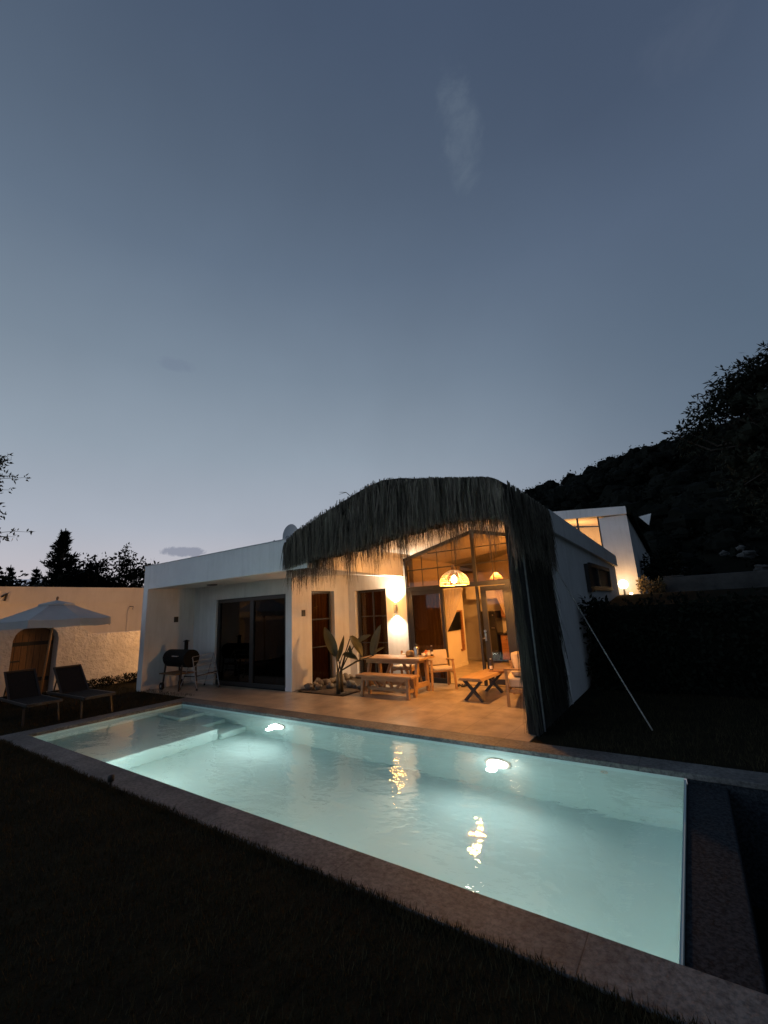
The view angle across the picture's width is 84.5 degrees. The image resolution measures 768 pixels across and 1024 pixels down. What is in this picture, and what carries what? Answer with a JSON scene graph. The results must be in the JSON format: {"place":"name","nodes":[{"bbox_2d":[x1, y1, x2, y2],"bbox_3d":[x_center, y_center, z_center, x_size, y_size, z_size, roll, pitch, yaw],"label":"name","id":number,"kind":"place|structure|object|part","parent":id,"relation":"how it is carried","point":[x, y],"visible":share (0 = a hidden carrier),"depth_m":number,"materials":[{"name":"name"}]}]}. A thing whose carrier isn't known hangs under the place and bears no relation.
{"place":"outdoors","nodes":[
{"label":"outdoors","id":0,"kind":"place"},
{"bbox_2d":[14,579,141,618],"bbox_3d":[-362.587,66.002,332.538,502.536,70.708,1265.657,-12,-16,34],"label":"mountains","id":1,"kind":"structure","parent":0,"point":[28,580],"depth_m":565.06,"materials":[{"name":"plant"}]},
{"bbox_2d":[145,682,535,741],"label":"terrace","id":2,"kind":"structure","parent":0,"point":[444,707],"depth_m":7.21,"materials":[{"name":"tile"}]},
{"bbox_2d":[159,640,199,691],"bbox_3d":[-4.927,3.674,10.219,0.930,1.131,0.570,-12,-16,34],"label":"barbecue","id":3,"kind":"object","parent":2,"relation":"on","point":[179,658],"visible":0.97,"depth_m":10.09,"materials":[{"name":"metal"}]},
{"bbox_2d":[180,652,219,690],"bbox_3d":[-4.382,3.801,10.132,0.744,0.785,0.702,-12,-16,34],"label":"drying rack","id":4,"kind":"object","parent":2,"relation":"on","point":[210,663],"visible":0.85,"depth_m":10.08,"materials":[{"name":"grey metal"}]},
{"bbox_2d":[355,672,419,699],"bbox_3d":[0.058,3.276,7.979,1.280,0.399,0.302,-12,-16,34],"label":"bench","id":5,"kind":"object","parent":2,"relation":"on","point":[389,678],"visible":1,"depth_m":7.91,"materials":[{"name":"brown wood"}]},
{"bbox_2d":[360,654,433,695],"bbox_3d":[0.257,3.265,8.536,1.430,0.657,0.650,-12,-16,34],"label":"dining table","id":6,"kind":"object","parent":2,"relation":"on","point":[379,659],"visible":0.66,"depth_m":8.38,"materials":[{"name":"brown wood"}]},
{"bbox_2d":[406,650,413,656],"bbox_3d":[0.526,2.842,8.511,0.182,0.123,0.182,-12,-16,34],"label":"bread basket","id":7,"kind":"object","parent":6,"relation":"on","point":[409,653],"visible":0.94,"depth_m":8.44,"materials":[{"name":"wicker"}]},
{"bbox_2d":[404,657,425,658],"bbox_3d":[0.588,2.825,8.182,0.349,0.004,0.252,-12,-15,33],"label":"place mat","id":8,"kind":"object","parent":6,"relation":"on","point":[414,657],"visible":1,"depth_m":8.18,"materials":[{"name":"beige fabric"}]},
{"bbox_2d":[414,644,418,656],"bbox_3d":[0.647,2.724,8.315,0.134,0.254,0.109,-12,-16,34],"label":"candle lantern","id":9,"kind":"object","parent":6,"relation":"on","point":[416,651],"visible":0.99,"depth_m":8.29,"materials":[{"name":"glass"}]},
{"bbox_2d":[391,650,422,687],"bbox_3d":[0.479,3.375,9.146,0.534,0.686,0.520,-11,-15,30],"label":"dining armchair","id":10,"kind":"object","parent":2,"relation":"on","point":[410,667],"visible":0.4,"depth_m":9.03,"materials":[{"name":"beige fabric"}]},
{"bbox_2d":[427,649,457,690],"bbox_3d":[1.141,3.203,8.630,0.534,0.722,0.520,-1,-13,-9],"label":"dining armchair","id":11,"kind":"object","parent":2,"relation":"on","point":[439,659],"visible":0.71,"depth_m":8.67,"materials":[{"name":"beige fabric"}]},
{"bbox_2d":[458,669,503,701],"bbox_3d":[1.784,3.104,7.577,0.483,0.400,1.100,-12,-16,36],"label":"coffee table","id":12,"kind":"object","parent":2,"relation":"on","point":[480,677],"visible":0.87,"depth_m":7.34,"materials":[{"name":"brown wood"}]},
{"bbox_2d":[489,669,503,671],"bbox_3d":[2.088,2.927,7.804,0.266,0.012,0.186,-12,-16,34],"label":"tray","id":13,"kind":"object","parent":12,"relation":"on","point":[494,670],"visible":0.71,"depth_m":7.77,"materials":[{"name":"brown wood"}]},
{"bbox_2d":[503,660,522,706],"bbox_3d":[2.469,2.779,7.109,0.762,0.727,1.045,-8,-14,20],"label":"armchair","id":14,"kind":"object","parent":2,"relation":"on","point":[512,682],"visible":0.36,"depth_m":6.76,"materials":[{"name":"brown wood"}]},
{"bbox_2d":[511,651,519,667],"bbox_3d":[2.419,2.660,7.579,0.320,0.320,0.159,6,-30,-34],"label":"pillow","id":15,"kind":"object","parent":14,"relation":"on","point":[514,658],"visible":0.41,"depth_m":7.49,"materials":[{"name":"beige fabric"}]},
{"bbox_2d":[511,671,519,676],"bbox_3d":[2.227,2.622,6.876,0.300,0.109,0.220,-8,-32,19],"label":"pillow","id":16,"kind":"object","parent":14,"relation":"on","point":[516,673],"visible":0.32,"depth_m":6.82,"materials":[{"name":"beige fabric"}]},
{"bbox_2d":[0,680,767,1023],"bbox_3d":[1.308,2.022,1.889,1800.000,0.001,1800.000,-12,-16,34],"label":"ground","id":17,"kind":"structure","parent":0,"point":[560,732],"depth_m":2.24,"materials":[{"name":"green plant"}]},
{"bbox_2d":[6,566,16,580],"bbox_3d":[-24.898,6.304,27.412,3.116,5.750,3.577,-6,-13,14],"label":"conifer","id":18,"kind":"object","parent":17,"relation":"on","point":[10,570],"visible":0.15,"depth_m":27.92,"materials":[{"name":"green plant"}]},
{"bbox_2d":[0,453,33,541],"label":"olive tree","id":19,"kind":"object","parent":17,"relation":"on","point":[5,513],"visible":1,"depth_m":9.75,"materials":[{"name":"green plant"}]},
{"bbox_2d":[0,566,34,586],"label":"tree","id":20,"kind":"object","parent":17,"relation":"on","point":[3,578],"visible":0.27,"depth_m":19.95,"materials":[{"name":"green plant"}]},
{"bbox_2d":[0,668,62,726],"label":"sun lounger","id":21,"kind":"object","parent":17,"relation":"on","point":[22,688],"visible":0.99,"depth_m":8.00,"materials":[{"name":"fabric"}]},
{"bbox_2d":[26,568,40,585],"bbox_3d":[-23.913,6.498,28.366,1.904,5.700,2.162,3,-14,-23],"label":"conifer","id":22,"kind":"object","parent":17,"relation":"on","point":[35,574],"visible":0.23,"depth_m":28.94,"materials":[{"name":"green plant"}]},
{"bbox_2d":[0,596,110,693],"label":"parasol","id":23,"kind":"object","parent":17,"relation":"on","point":[54,614],"visible":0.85,"depth_m":9.11,"materials":[{"name":"fabric"}]},
{"bbox_2d":[30,528,105,586],"bbox_3d":[-14.970,3.764,19.527,3.646,6.150,3.597,-12,-16,34],"label":"conifer","id":24,"kind":"object","parent":17,"relation":"on","point":[58,563],"visible":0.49,"depth_m":19.66,"materials":[{"name":"green plant"}]},
{"bbox_2d":[31,569,106,586],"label":"tree","id":25,"kind":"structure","parent":17,"relation":"on","point":[63,580],"depth_m":21.12,"materials":[{"name":"plant"}]},
{"bbox_2d":[0,626,140,696],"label":"garden wall","id":26,"kind":"structure","parent":17,"relation":"on","point":[99,655],"depth_m":10.96,"materials":[{"name":"paint"}]},
{"bbox_2d":[0,586,143,633],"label":"ochre building","id":27,"kind":"structure","parent":17,"relation":"on","point":[121,608],"depth_m":14.15,"materials":[{"name":"beige paint"}]},
{"bbox_2d":[45,664,115,717],"bbox_3d":[-5.900,3.441,8.232,1.730,0.819,0.533,-11,-15,33],"label":"sun lounger","id":28,"kind":"object","parent":17,"relation":"on","point":[71,681],"visible":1,"depth_m":8.40,"materials":[{"name":"fabric"}]},
{"bbox_2d":[62,552,128,587],"bbox_3d":[-14.023,4.465,20.340,2.590,5.091,2.691,-12,-16,34],"label":"tree","id":29,"kind":"object","parent":17,"relation":"on","point":[94,570],"visible":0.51,"depth_m":20.43,"materials":[{"name":"green plant"}]},
{"bbox_2d":[107,774,114,788],"bbox_3d":[-2.751,2.733,4.256,0.064,0.168,0.064,-12,-16,34],"label":"garden stake light","id":30,"kind":"object","parent":17,"relation":"on","point":[110,778],"visible":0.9,"depth_m":4.25,"materials":[{"name":"black metal"}]},
{"bbox_2d":[87,672,136,688],"bbox_3d":[-7.290,4.531,11.327,0.745,0.388,2.348,-12,-16,34],"label":"ground cover","id":31,"kind":"object","parent":17,"relation":"on","point":[108,679],"visible":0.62,"depth_m":11.34,"materials":[{"name":"green plant"}]},
{"bbox_2d":[98,550,145,587],"bbox_3d":[-13.239,4.516,21.260,2.464,5.331,2.862,1,-13,-15],"label":"tree","id":32,"kind":"object","parent":17,"relation":"on","point":[129,562],"visible":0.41,"depth_m":21.25,"materials":[{"name":"green plant"}]},
{"bbox_2d":[119,542,131,569],"bbox_3d":[-13.082,2.229,21.401,0.591,1.408,0.583,8,-17,-39],"label":"sapling","id":33,"kind":"object","parent":32,"relation":"attached to","point":[125,550],"visible":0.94,"depth_m":21.42,"materials":[{"name":"green plant"}]},
{"bbox_2d":[121,556,158,604],"bbox_3d":[-11.984,4.617,21.184,2.562,4.956,2.444,2,-14,-22],"label":"tree","id":34,"kind":"object","parent":17,"relation":"on","point":[142,573],"visible":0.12,"depth_m":21.07,"materials":[{"name":"green plant"}]},
{"bbox_2d":[298,677,375,694],"bbox_3d":[-0.790,3.826,9.358,1.400,0.029,1.870,-12,-16,34],"label":"planting bed","id":35,"kind":"object","parent":17,"relation":"on","point":[332,691],"visible":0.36,"depth_m":8.86,"materials":[{"name":"soil"}]},
{"bbox_2d":[305,684,312,689],"bbox_3d":[-1.605,3.746,9.019,0.185,0.163,0.163,-12,-16,34],"label":"stone","id":36,"kind":"object","parent":35,"relation":"on","point":[308,686],"visible":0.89,"depth_m":8.98,"materials":[{"name":"grey stone"}]},
{"bbox_2d":[314,678,323,684],"bbox_3d":[-1.458,3.825,9.476,0.241,0.222,0.193,-6,-13,13],"label":"stone","id":37,"kind":"object","parent":35,"relation":"on","point":[319,680],"visible":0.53,"depth_m":9.42,"materials":[{"name":"grey stone"}]},
{"bbox_2d":[315,684,322,689],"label":"stone","id":38,"kind":"object","parent":35,"relation":"on","point":[318,686],"visible":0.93,"depth_m":8.98,"materials":[{"name":"grey stone"}]},
{"bbox_2d":[322,679,330,684],"bbox_3d":[-1.320,3.861,9.579,0.212,0.171,0.191,-12,-16,34],"label":"stone","id":39,"kind":"object","parent":35,"relation":"on","point":[326,681],"visible":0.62,"depth_m":9.53,"materials":[{"name":"grey stone"}]},
{"bbox_2d":[326,682,333,688],"bbox_3d":[-1.156,3.736,9.093,0.163,0.155,0.158,0,-13,-15],"label":"stone","id":40,"kind":"object","parent":35,"relation":"on","point":[329,685],"visible":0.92,"depth_m":9.06,"materials":[{"name":"grey stone"}]},
{"bbox_2d":[344,673,349,679],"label":"stone","id":41,"kind":"object","parent":35,"relation":"on","point":[346,676],"visible":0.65,"depth_m":10.07,"materials":[{"name":"beige stone"}]},
{"bbox_2d":[345,680,355,687],"bbox_3d":[-0.706,3.716,9.125,0.188,0.188,0.240,5,-15,-32],"label":"stone","id":42,"kind":"object","parent":35,"relation":"on","point":[350,683],"visible":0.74,"depth_m":9.08,"materials":[{"name":"grey stone"}]},
{"bbox_2d":[324,625,384,693],"bbox_3d":[-0.578,3.011,8.700,1.294,1.298,0.692,-1,-13,-9],"label":"strelitzia plant","id":43,"kind":"object","parent":35,"relation":"on","point":[331,645],"visible":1,"depth_m":8.61,"materials":[{"name":"green plant"}]},
{"bbox_2d":[136,476,619,736],"bbox_3d":[0.759,2.491,11.900,9.678,3.804,10.347,-12,-16,34],"label":"villa","id":44,"kind":"object","parent":17,"relation":"on","point":[340,570],"visible":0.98,"depth_m":9.14,"materials":[{"name":"white paint"}]},
{"bbox_2d":[215,594,285,689],"bbox_3d":[-3.182,3.077,10.098,2.620,2.060,0.070,-12,-16,34],"label":"sliding door","id":45,"kind":"structure","parent":44,"relation":"in","point":[251,631],"depth_m":10.04,"materials":[{"name":"glass"}]},
{"bbox_2d":[274,524,296,540],"bbox_3d":[-2.182,0.694,9.569,0.477,0.918,0.570,-5,-13,9],"label":"satellite dish","id":46,"kind":"object","parent":44,"relation":"on","point":[289,530],"visible":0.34,"depth_m":9.85,"materials":[{"name":"metal"}]},
{"bbox_2d":[311,591,331,682],"bbox_3d":[-1.516,2.948,10.032,0.070,2.110,0.730,-12,-16,34],"label":"window","id":47,"kind":"structure","parent":44,"relation":"in","point":[321,600],"depth_m":10.06,"materials":[{"name":"glass"}]},
{"bbox_2d":[358,588,389,672],"bbox_3d":[-0.227,2.975,10.420,0.910,2.100,0.070,-12,-16,34],"label":"window","id":48,"kind":"structure","parent":44,"relation":"in","point":[371,603],"depth_m":10.48,"materials":[{"name":"glass"}]},
{"bbox_2d":[444,588,462,678],"bbox_3d":[1.538,2.674,9.335,0.630,1.920,0.061,-12,-16,34],"label":"curtain","id":49,"kind":"object","parent":44,"relation":"hanging from","point":[452,598],"visible":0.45,"depth_m":9.45,"materials":[{"name":"beige fabric"}]},
{"bbox_2d":[439,528,468,585],"bbox_3d":[1.242,0.746,7.772,0.539,1.191,0.540,-12,-16,34],"label":"pendant lamp","id":50,"kind":"object","parent":44,"relation":"hanging from","point":[453,578],"visible":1,"depth_m":7.62,"materials":[{"name":"wicker"}]},
{"bbox_2d":[448,610,465,650],"bbox_3d":[1.871,3.187,11.305,0.068,1.070,1.100,-12,-16,34],"label":"television","id":51,"kind":"object","parent":44,"relation":"attached to","point":[457,623],"visible":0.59,"depth_m":11.60,"materials":[{"name":"plastic"}]},
{"bbox_2d":[479,585,513,684],"bbox_3d":[2.261,2.488,8.627,0.662,1.950,0.116,-12,-16,34],"label":"door","id":52,"kind":"structure","parent":44,"relation":"in","point":[483,589],"depth_m":8.70,"materials":[{"name":"metal"}]},
{"bbox_2d":[494,590,504,613],"bbox_3d":[2.555,2.467,8.666,0.460,1.920,0.061,-12,-16,34],"label":"curtain","id":53,"kind":"object","parent":44,"relation":"hanging from","point":[499,594],"visible":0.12,"depth_m":8.87,"materials":[{"name":"beige fabric"}]},
{"bbox_2d":[500,606,504,617],"bbox_3d":[3.831,2.660,11.939,1.060,0.580,0.260,-12,-16,34],"label":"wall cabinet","id":54,"kind":"object","parent":44,"relation":"attached to","point":[502,614],"depth_m":12.06,"materials":[{"name":"brown wood"}]},
{"bbox_2d":[498,632,509,659],"bbox_3d":[4.098,3.610,11.409,1.840,0.705,0.512,-12,-16,34],"label":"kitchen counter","id":55,"kind":"object","parent":44,"relation":"on","point":[505,647],"visible":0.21,"depth_m":11.65,"materials":[{"name":"brown wood"}]},
{"bbox_2d":[501,636,509,658],"bbox_3d":[3.490,3.697,11.545,0.550,0.620,0.043,-12,-16,34],"label":"door","id":56,"kind":"structure","parent":55,"relation":"in","point":[505,647],"depth_m":11.64,"materials":[{"name":"brown wood"}]},
{"bbox_2d":[587,562,612,590],"bbox_3d":[5.606,1.713,10.953,0.090,0.640,3.000,-12,-16,34],"label":"side window","id":57,"kind":"structure","parent":44,"relation":"in","point":[601,575],"depth_m":10.97,"materials":[{"name":"glass"}]},
{"bbox_2d":[555,567,652,730],"bbox_3d":[3.040,1.743,6.122,0.016,2.249,1.543,0,-13,-13],"label":"guy rope","id":58,"kind":"object","parent":44,"relation":"attached to","point":[606,654],"visible":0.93,"depth_m":5.86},
{"bbox_2d":[0,697,767,1023],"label":"swimming pool","id":59,"kind":"structure","parent":17,"relation":"in","point":[718,973],"depth_m":2.65,"materials":[{"name":"paint"}]},
{"bbox_2d":[35,705,683,963],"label":"water","id":60,"kind":"structure","parent":59,"relation":"in","point":[594,850],"depth_m":3.63,"materials":[{"name":"teal liquid"}]},
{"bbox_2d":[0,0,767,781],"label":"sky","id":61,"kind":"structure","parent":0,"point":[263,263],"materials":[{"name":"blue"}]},
{"bbox_2d":[481,610,504,661],"bbox_3d":[3.120,3.533,12.088,0.440,1.380,0.535,-12,-16,34],"label":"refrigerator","id":62,"kind":"object","parent":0,"point":[495,623],"visible":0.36,"depth_m":11.87,"materials":[{"name":"metal"}]},
{"bbox_3d":[2.977,3.485,11.893,0.430,1.340,0.023,-12,-16,34],"label":"door","id":63,"kind":"part","parent":62,"relation":"part of","materials":[{"name":"grey metal"}]},
{"bbox_2d":[403,408,767,698],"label":"hillside","id":64,"kind":"structure","parent":0,"point":[682,503],"depth_m":25.34,"materials":[{"name":"green plant"}]},
{"bbox_2d":[554,506,651,594],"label":"white house","id":65,"kind":"structure","parent":64,"relation":"on","point":[617,532],"depth_m":15.33,"materials":[{"name":"paint"}]},
{"bbox_2d":[576,517,602,546],"bbox_3d":[7.112,0.962,16.070,2.080,1.800,0.070,-12,-16,34],"label":"window","id":66,"kind":"structure","parent":65,"relation":"in","point":[578,528],"depth_m":15.57,"materials":[{"name":"metal"}]},
{"bbox_2d":[618,580,627,594],"bbox_3d":[8.261,2.626,14.578,0.310,0.575,0.310,-12,-16,34],"label":"globe lamp","id":67,"kind":"object","parent":64,"relation":"on","point":[623,584],"visible":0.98,"depth_m":14.51,"materials":[{"name":"white glass"}]},
{"bbox_2d":[635,575,666,593],"bbox_3d":[8.956,2.490,14.184,0.921,0.844,0.908,-3,-13,2],"label":"shrub","id":68,"kind":"object","parent":64,"relation":"on","point":[660,586],"visible":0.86,"depth_m":14.07,"materials":[{"name":"green plant"}]},
{"bbox_2d":[640,544,689,585],"bbox_3d":[10.480,2.096,15.848,1.616,1.748,1.658,-12,-16,34],"label":"shrub","id":69,"kind":"object","parent":64,"relation":"on","point":[659,564],"visible":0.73,"depth_m":15.57,"materials":[{"name":"green plant"}]},
{"bbox_2d":[577,586,767,699],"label":"hedge","id":70,"kind":"object","parent":64,"relation":"on","point":[595,613],"visible":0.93,"depth_m":7.27,"materials":[{"name":"green plant"}]},
{"bbox_2d":[659,341,767,537],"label":"tree","id":71,"kind":"object","parent":64,"relation":"on","point":[745,390],"visible":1,"depth_m":10.16,"materials":[{"name":"green plant"}]},
{"bbox_2d":[663,570,767,591],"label":"block wall","id":72,"kind":"structure","parent":64,"relation":"on","point":[734,580],"depth_m":13.33,"materials":[{"name":"grey concrete"}]},
{"bbox_2d":[719,550,729,556],"bbox_3d":[16.480,1.997,20.499,0.418,0.315,0.351,-12,-16,34],"label":"boulder","id":73,"kind":"object","parent":64,"relation":"on","point":[723,553],"visible":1,"depth_m":20.40,"materials":[{"name":"stone"}]},
{"bbox_2d":[735,545,744,550],"bbox_3d":[17.421,1.772,20.653,0.345,0.302,0.352,-1,-13,-9],"label":"boulder","id":74,"kind":"object","parent":64,"relation":"on","point":[740,548],"visible":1,"depth_m":20.58,"materials":[{"name":"stone"}]},
{"bbox_2d":[736,550,758,558],"bbox_3d":[16.514,1.944,19.236,0.554,0.408,0.645,1,-13,-15],"label":"boulder","id":75,"kind":"object","parent":64,"relation":"on","point":[750,554],"visible":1,"depth_m":19.09,"materials":[{"name":"stone"}]},
{"bbox_2d":[753,564,767,570],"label":"boulder","id":76,"kind":"object","parent":64,"relation":"on","point":[758,567],"visible":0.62,"depth_m":14.36,"materials":[{"name":"stone"}]}
]}

